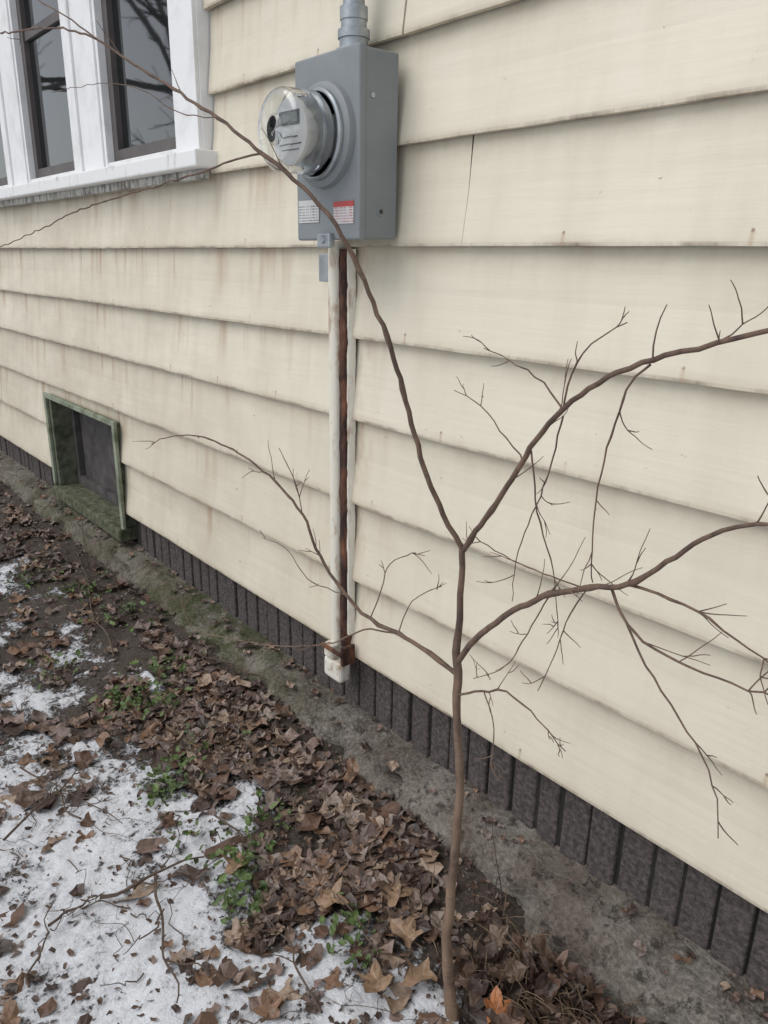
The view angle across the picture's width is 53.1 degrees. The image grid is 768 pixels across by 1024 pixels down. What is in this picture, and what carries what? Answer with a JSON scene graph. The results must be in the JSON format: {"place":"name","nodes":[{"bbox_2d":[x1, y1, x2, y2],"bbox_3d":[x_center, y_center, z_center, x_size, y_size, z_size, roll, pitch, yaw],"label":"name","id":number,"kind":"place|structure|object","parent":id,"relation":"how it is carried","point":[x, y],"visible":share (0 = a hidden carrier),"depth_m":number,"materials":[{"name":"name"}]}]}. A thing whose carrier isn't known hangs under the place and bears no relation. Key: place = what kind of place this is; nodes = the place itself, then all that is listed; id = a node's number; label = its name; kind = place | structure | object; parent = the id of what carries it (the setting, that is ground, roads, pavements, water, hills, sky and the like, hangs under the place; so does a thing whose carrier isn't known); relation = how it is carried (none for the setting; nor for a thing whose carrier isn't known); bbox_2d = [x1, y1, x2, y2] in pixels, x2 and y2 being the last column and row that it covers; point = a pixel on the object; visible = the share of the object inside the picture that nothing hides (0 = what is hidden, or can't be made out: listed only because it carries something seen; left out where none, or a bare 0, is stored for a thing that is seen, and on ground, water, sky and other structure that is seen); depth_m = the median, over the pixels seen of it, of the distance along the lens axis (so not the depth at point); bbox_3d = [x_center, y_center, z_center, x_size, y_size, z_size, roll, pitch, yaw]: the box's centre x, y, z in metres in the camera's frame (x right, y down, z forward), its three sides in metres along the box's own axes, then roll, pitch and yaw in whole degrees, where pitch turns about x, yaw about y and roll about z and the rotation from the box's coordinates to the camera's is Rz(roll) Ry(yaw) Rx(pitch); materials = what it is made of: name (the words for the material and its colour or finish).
{"place":"outdoors","nodes":[
{"label":"outdoors","id":0,"kind":"place"},
{"bbox_2d":[0,481,545,1023],"bbox_3d":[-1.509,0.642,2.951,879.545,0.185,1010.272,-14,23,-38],"label":"ground","id":1,"kind":"structure","parent":0,"point":[90,941],"depth_m":2.05,"materials":[{"name":"white snow"}]},
{"bbox_2d":[4,556,385,968],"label":"green ground plants","id":2,"kind":"object","parent":1,"relation":"on","point":[256,898],"visible":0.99,"depth_m":2.28,"materials":[{"name":"green plant"}]},
{"bbox_2d":[74,507,519,915],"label":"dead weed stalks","id":3,"kind":"object","parent":1,"relation":"on","point":[492,818],"visible":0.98,"depth_m":1.94,"materials":[{"name":"brown plant"}]},
{"bbox_2d":[0,450,767,1023],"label":"concrete footing","id":4,"kind":"object","parent":1,"relation":"on","point":[598,944],"visible":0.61,"depth_m":2.09,"materials":[{"name":"grey concrete"}]},
{"bbox_2d":[48,395,135,527],"bbox_3d":[-1.594,-0.322,4.314,0.185,0.550,1.029,-14,23,-38],"label":"basement window frame","id":5,"kind":"object","parent":4,"relation":"on","point":[63,438],"visible":0.26,"depth_m":4.62,"materials":[{"name":"green wood"}]},
{"bbox_2d":[43,392,126,529],"bbox_3d":[-1.673,-0.310,4.250,0.018,0.564,1.082,-14,23,-38],"label":"basement window flange","id":6,"kind":"object","parent":5,"relation":"attached to","point":[96,416],"visible":1,"depth_m":3.96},
{"bbox_2d":[52,483,136,541],"bbox_3d":[-1.613,-0.024,4.399,0.221,0.070,1.057,-14,23,-38],"label":"basement window sill","id":7,"kind":"structure","parent":5,"relation":"attached to","point":[97,509],"depth_m":4.31,"materials":[{"name":"green concrete"}]},
{"bbox_2d":[70,409,118,507],"bbox_3d":[-1.565,-0.318,4.331,0.034,0.533,0.959,-14,23,-38],"label":"basement window sash","id":8,"kind":"object","parent":5,"relation":"in","point":[99,489],"visible":0.59,"depth_m":4.62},
{"bbox_2d":[79,412,117,493],"bbox_3d":[-1.541,-0.324,4.351,0.028,0.533,0.959,-14,23,-38],"label":"basement window panel","id":9,"kind":"structure","parent":8,"relation":"in","point":[98,450],"depth_m":4.47,"materials":[{"name":"grey glass"}]},
{"bbox_2d":[0,435,767,996],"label":"foundation bricks","id":10,"kind":"object","parent":1,"relation":"on","point":[382,699],"visible":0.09,"depth_m":2.11,"materials":[{"name":"black brick"}]},
{"bbox_2d":[0,0,767,1021],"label":"sapling tree","id":11,"kind":"object","parent":1,"relation":"on","point":[450,1000],"visible":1,"depth_m":1.28,"materials":[{"name":"brown plant"}]},
{"bbox_2d":[0,477,767,1023],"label":"fallen leaves","id":12,"kind":"object","parent":1,"relation":"on","point":[378,829],"depth_m":2.11,"materials":[{"name":"brown plant"}]},
{"bbox_2d":[136,520,759,973],"bbox_3d":[-0.614,0.378,3.447,0.250,0.476,15.400,-14,23,-38],"label":"mortar backing","id":13,"kind":"object","parent":1,"relation":"on","point":[138,526],"visible":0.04,"depth_m":1.96,"materials":[{"name":"black concrete"}]},
{"bbox_2d":[409,853,670,1023],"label":"dry grass clump","id":14,"kind":"object","parent":1,"relation":"on","point":[569,1012],"visible":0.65,"depth_m":1.71,"materials":[{"name":"plant"}]},
{"bbox_3d":[1.654,-2.268,4.554,6.070,4.454,15.400,-14,23,-38],"label":"side and rear walls","id":15,"kind":"object","parent":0,"visible":0},
{"bbox_2d":[0,0,767,912],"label":"siding","id":16,"kind":"object","parent":15,"relation":"attached to","point":[598,180],"visible":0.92,"depth_m":1.85,"materials":[{"name":"paint"}]},
{"bbox_2d":[0,169,208,207],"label":"window apron","id":17,"kind":"object","parent":16,"relation":"attached to","point":[129,185],"depth_m":3.25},
{"bbox_2d":[0,0,213,186],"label":"window casing","id":18,"kind":"object","parent":16,"relation":"attached to","point":[85,70],"depth_m":3.24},
{"bbox_2d":[0,0,175,185],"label":"window sashes","id":19,"kind":"object","parent":18,"relation":"in","point":[120,151],"depth_m":3.25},
{"bbox_2d":[0,0,174,177],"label":"window glass","id":20,"kind":"object","parent":19,"relation":"in","point":[141,31],"visible":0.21,"depth_m":3.10,"materials":[{"name":"grey glass"}]},
{"bbox_2d":[0,0,177,187],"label":"window stops","id":21,"kind":"object","parent":18,"relation":"attached to","point":[103,88],"depth_m":3.25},
{"bbox_2d":[0,0,202,185],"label":"window mullion bead","id":22,"kind":"object","parent":18,"relation":"attached to","point":[193,59],"depth_m":2.62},
{"bbox_2d":[0,148,217,200],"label":"window sill","id":23,"kind":"structure","parent":18,"relation":"attached to","point":[186,160],"depth_m":3.04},
{"bbox_2d":[258,0,398,281],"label":"electricity meter","id":24,"kind":"object","parent":16,"relation":"attached to","point":[327,123],"visible":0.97,"depth_m":1.88,"materials":[{"name":"grey paint"}]},
{"bbox_2d":[321,241,355,682],"bbox_3d":[-0.139,-0.100,2.380,0.080,1.396,0.118,-14,23,-38],"label":"vertical conduit","id":25,"kind":"object","parent":16,"relation":"attached to","point":[339,657],"visible":0.95,"depth_m":2.35,"materials":[{"name":"paint"}]}
]}

